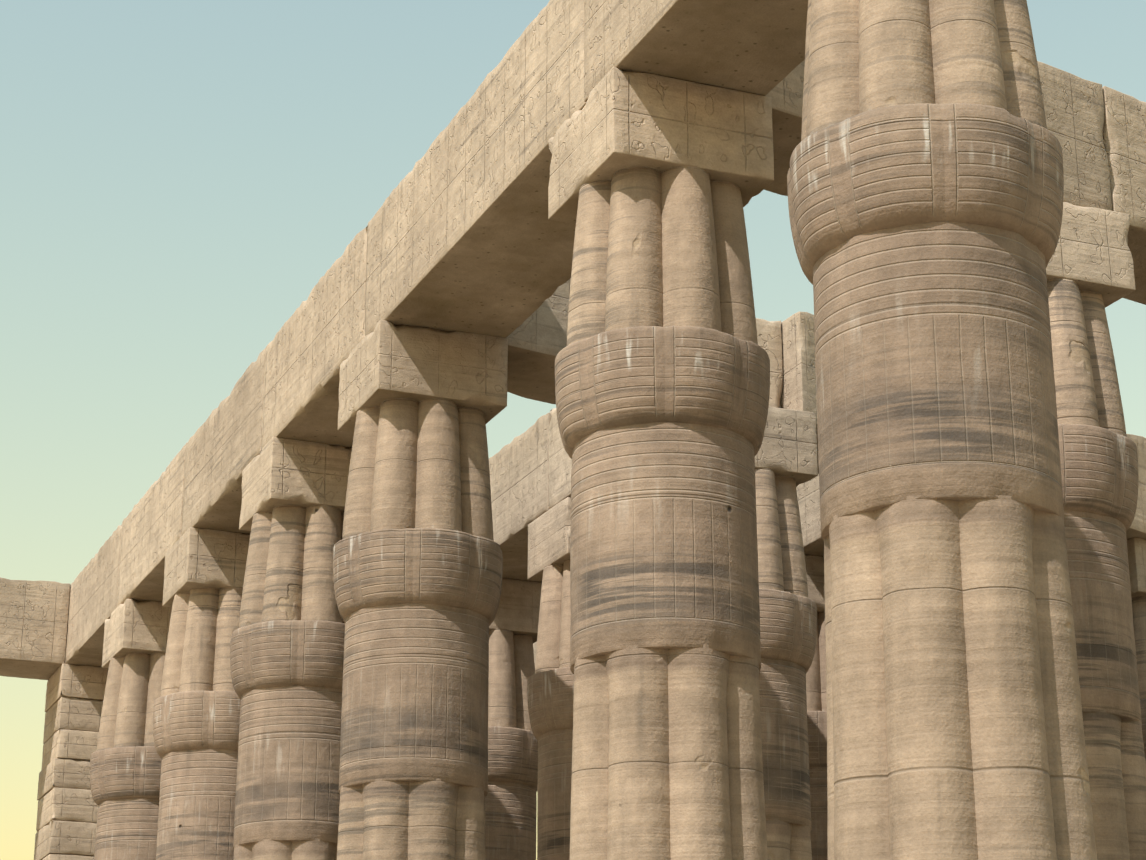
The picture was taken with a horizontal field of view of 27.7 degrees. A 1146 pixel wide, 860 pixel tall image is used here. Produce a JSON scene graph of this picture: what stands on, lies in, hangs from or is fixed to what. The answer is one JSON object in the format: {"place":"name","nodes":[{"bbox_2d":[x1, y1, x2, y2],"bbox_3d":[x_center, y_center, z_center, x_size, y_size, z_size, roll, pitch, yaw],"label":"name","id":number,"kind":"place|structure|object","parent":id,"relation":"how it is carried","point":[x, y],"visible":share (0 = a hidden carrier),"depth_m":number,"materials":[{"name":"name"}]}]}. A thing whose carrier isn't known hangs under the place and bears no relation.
{"place":"outdoors","nodes":[
{"label":"outdoors","id":0,"kind":"place"},
{"bbox_2d":[42,854,93,859],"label":"stone block","id":1,"kind":"structure","parent":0,"point":[61,857],"depth_m":40.45,"materials":[{"name":"stone"}]},
{"bbox_2d":[34,820,96,859],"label":"stone block","id":2,"kind":"structure","parent":1,"relation":"on","point":[65,837],"depth_m":40.60,"materials":[{"name":"stone"}]},
{"bbox_2d":[36,787,98,831],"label":"stone block","id":3,"kind":"structure","parent":2,"relation":"on","point":[67,804],"depth_m":40.79,"materials":[{"name":"stone"}]},
{"bbox_2d":[37,758,90,800],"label":"stone block","id":4,"kind":"structure","parent":3,"relation":"on","point":[64,773],"depth_m":40.96,"materials":[{"name":"stone"}]},
{"bbox_2d":[41,729,98,770],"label":"stone block","id":5,"kind":"structure","parent":4,"relation":"on","point":[71,744],"depth_m":41.13,"materials":[{"name":"stone"}]},
{"bbox_2d":[43,697,102,743],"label":"stone block","id":6,"kind":"structure","parent":5,"relation":"on","point":[67,713],"depth_m":41.34,"materials":[{"name":"stone"}]},
{"bbox_2d":[45,664,108,711],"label":"stone block","id":7,"kind":"structure","parent":6,"relation":"on","point":[77,681],"depth_m":41.51,"materials":[{"name":"stone"}]},
{"bbox_2d":[0,577,69,679],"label":"beam","id":8,"kind":"structure","parent":7,"relation":"on","point":[33,624],"depth_m":41.54,"materials":[{"name":"stone"}]},
{"bbox_2d":[0,0,1145,859],"label":"sky","id":9,"kind":"structure","parent":0,"point":[177,177],"materials":[{"name":"blue"}]},
{"label":"ground","id":10,"kind":"structure","parent":0,"visible":0},
{"bbox_2d":[90,652,165,859],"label":"column","id":11,"kind":"structure","parent":10,"relation":"on","point":[125,767],"depth_m":36.43,"materials":[{"name":"stone"}]},
{"bbox_2d":[65,525,121,666],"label":"beam","id":12,"kind":"structure","parent":11,"relation":"on","point":[93,596],"depth_m":39.96,"materials":[{"name":"stone"}]},
{"bbox_2d":[102,599,171,667],"bbox_3d":[-6.749,3.394,37.885,1.529,0.822,1.542,8,-20,-22],"label":"column abacus","id":13,"kind":"object","parent":11,"relation":"on","point":[131,625],"visible":0.48,"depth_m":37.10,"materials":[{"name":"beige stone"}]},
{"bbox_2d":[117,444,185,606],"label":"beam","id":14,"kind":"structure","parent":11,"relation":"on","point":[151,532],"depth_m":36.04,"materials":[{"name":"stone"}]},
{"bbox_2d":[153,587,242,859],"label":"column","id":15,"kind":"structure","parent":10,"relation":"on","point":[196,712],"depth_m":32.50,"materials":[{"name":"stone"}]},
{"bbox_2d":[162,527,249,606],"bbox_3d":[-5.088,2.094,34.056,1.516,0.822,1.524,8,-20,-21],"label":"column abacus","id":16,"kind":"object","parent":15,"relation":"on","point":[200,557],"visible":0.48,"depth_m":33.31,"materials":[{"name":"beige stone"}]},
{"bbox_2d":[230,505,344,859],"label":"column","id":17,"kind":"structure","parent":10,"relation":"on","point":[287,650],"depth_m":28.60,"materials":[{"name":"stone"}]},
{"bbox_2d":[181,349,264,535],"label":"beam","id":18,"kind":"structure","parent":17,"relation":"on","point":[223,447],"depth_m":32.21,"materials":[{"name":"stone"}]},
{"bbox_2d":[239,437,351,530],"bbox_3d":[-3.395,0.793,30.226,1.527,0.823,1.542,8,-20,-21],"label":"column abacus","id":19,"kind":"object","parent":17,"relation":"on","point":[277,471],"visible":0.65,"depth_m":29.50,"materials":[{"name":"beige stone"}]},
{"bbox_2d":[333,398,502,859],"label":"column","id":20,"kind":"structure","parent":10,"relation":"on","point":[417,565],"depth_m":24.77,"materials":[{"name":"stone"}]},
{"bbox_2d":[261,225,367,448],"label":"stone beam","id":21,"kind":"structure","parent":20,"relation":"on","point":[317,340],"depth_m":28.40,"materials":[{"name":"stone"}]},
{"bbox_2d":[338,320,507,432],"bbox_3d":[-1.719,-0.515,26.377,1.512,0.822,1.544,7,-20,-21],"label":"column abacus","id":22,"kind":"object","parent":20,"relation":"on","point":[382,362],"visible":0.81,"depth_m":25.75,"materials":[{"name":"beige stone"}]},
{"bbox_2d":[485,628,537,859],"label":"column","id":23,"kind":"structure","parent":10,"relation":"on","point":[510,812],"depth_m":35.03,"materials":[{"name":"stone"}]},
{"bbox_2d":[489,578,541,642],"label":"column abacus","id":24,"kind":"object","parent":23,"relation":"on","point":[518,609],"visible":0.25,"depth_m":35.88,"materials":[{"name":"beige stone"}]},
{"bbox_2d":[527,559,573,859],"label":"column","id":25,"kind":"structure","parent":10,"relation":"on","point":[550,689],"depth_m":31.22,"materials":[{"name":"stone"}]},
{"bbox_2d":[489,413,550,582],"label":"beam","id":26,"kind":"structure","parent":25,"relation":"on","point":[519,473],"depth_m":33.83,"materials":[{"name":"stone"}]},
{"bbox_2d":[527,497,570,580],"bbox_3d":[0.330,1.606,32.620,1.500,0.823,1.507,8,-20,-21],"label":"column abacus","id":27,"kind":"object","parent":25,"relation":"on","point":[548,536],"visible":0.27,"depth_m":32.27,"materials":[{"name":"beige stone"}]},
{"bbox_2d":[549,318,782,508],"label":"stone beam","id":28,"kind":"structure","parent":25,"relation":"on","point":[769,336],"depth_m":31.88,"materials":[{"name":"stone"}]},
{"bbox_2d":[555,165,769,859],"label":"column","id":29,"kind":"structure","parent":10,"relation":"on","point":[662,377],"depth_m":19.01,"materials":[{"name":"stone"}]},
{"bbox_2d":[365,0,585,337],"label":"stone beam","id":30,"kind":"structure","parent":29,"relation":"on","point":[464,234],"depth_m":23.75,"materials":[{"name":"stone"}]},
{"bbox_2d":[548,66,773,223],"bbox_3d":[0.765,-2.423,20.757,1.533,0.821,1.529,7,-20,-21],"label":"column abacus","id":31,"kind":"object","parent":29,"relation":"on","point":[621,119],"visible":0.73,"depth_m":20.13,"materials":[{"name":"beige stone"}]},
{"bbox_2d":[755,468,816,859],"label":"column","id":32,"kind":"structure","parent":10,"relation":"on","point":[788,621],"depth_m":27.23,"materials":[{"name":"stone"}]},
{"bbox_2d":[507,278,570,403],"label":"beam","id":33,"kind":"structure","parent":32,"relation":"on","point":[537,341],"depth_m":26.85,"materials":[{"name":"stone"}]},
{"bbox_2d":[755,407,817,486],"bbox_3d":[2.001,0.301,28.776,1.519,0.819,1.507,8,-20,-22],"label":"column abacus","id":34,"kind":"object","parent":32,"relation":"on","point":[788,447],"visible":0.19,"depth_m":28.26,"materials":[{"name":"beige stone"}]},
{"bbox_2d":[806,611,827,859],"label":"column","id":35,"kind":"structure","parent":10,"relation":"on","point":[816,705],"depth_m":33.73,"materials":[{"name":"stone"}]},
{"bbox_2d":[796,474,823,556],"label":"beam","id":36,"kind":"structure","parent":35,"relation":"on","point":[808,494],"depth_m":34.24,"materials":[{"name":"stone"}]},
{"bbox_2d":[805,555,824,612],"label":"column abacus","id":37,"kind":"object","parent":35,"relation":"on","point":[815,575],"visible":0.12,"depth_m":34.58,"materials":[{"name":"beige stone"}]},
{"bbox_2d":[787,0,1096,859],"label":"column","id":38,"kind":"structure","parent":10,"relation":"on","point":[925,180],"depth_m":14.98,"materials":[{"name":"stone"}]},
{"bbox_2d":[584,0,807,101],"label":"beam","id":39,"kind":"structure","parent":38,"relation":"on","point":[754,46],"depth_m":19.73,"materials":[{"name":"stone"}]},
{"bbox_2d":[792,0,807,3],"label":"column abacus","id":40,"kind":"object","parent":38,"relation":"on","point":[804,1],"visible":0.04,"depth_m":17.25,"materials":[{"name":"beige stone"}]},
{"bbox_2d":[1047,278,1145,859],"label":"column","id":41,"kind":"structure","parent":10,"relation":"on","point":[1099,461],"depth_m":21.47,"materials":[{"name":"stone"}]},
{"bbox_2d":[764,60,1111,210],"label":"architrave block","id":42,"kind":"structure","parent":41,"relation":"on","point":[1074,109],"depth_m":22.96,"materials":[{"name":"stone"}]},
{"bbox_2d":[1046,202,1135,307],"bbox_3d":[4.480,-1.617,23.132,1.552,0.820,1.536,8,-20,-21],"label":"column abacus","id":43,"kind":"object","parent":41,"relation":"on","point":[1092,252],"visible":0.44,"depth_m":22.58,"materials":[{"name":"beige stone"}]},
{"bbox_2d":[1132,596,1145,760],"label":"column","id":44,"kind":"structure","parent":10,"relation":"on","point":[1139,612],"depth_m":33.46,"materials":[{"name":"stone"}]},
{"bbox_2d":[780,311,1145,539],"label":"architrave block","id":45,"kind":"structure","parent":44,"relation":"on","point":[798,362],"depth_m":29.29,"materials":[{"name":"stone"}]},
{"bbox_2d":[1127,537,1145,597],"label":"column abacus","id":46,"kind":"object","parent":44,"relation":"on","point":[1136,548],"visible":0.08,"depth_m":33.67,"materials":[{"name":"beige stone"}]},
{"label":"column","id":47,"kind":"object","parent":10,"relation":"on","visible":0},
{"bbox_2d":[533,642,536,664],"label":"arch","id":48,"kind":"structure","parent":47,"relation":"on","point":[534,646],"depth_m":43.93,"materials":[{"name":"stone"}]},
{"bbox_3d":[7.825,4.680,24.062,2.584,10.530,2.584,-8,-20,21],"label":"column","id":49,"kind":"object","parent":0,"visible":0},
{"bbox_2d":[1102,86,1145,304],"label":"beam","id":50,"kind":"structure","parent":49,"relation":"on","point":[1124,133],"depth_m":23.45,"materials":[{"name":"stone"}]}
]}

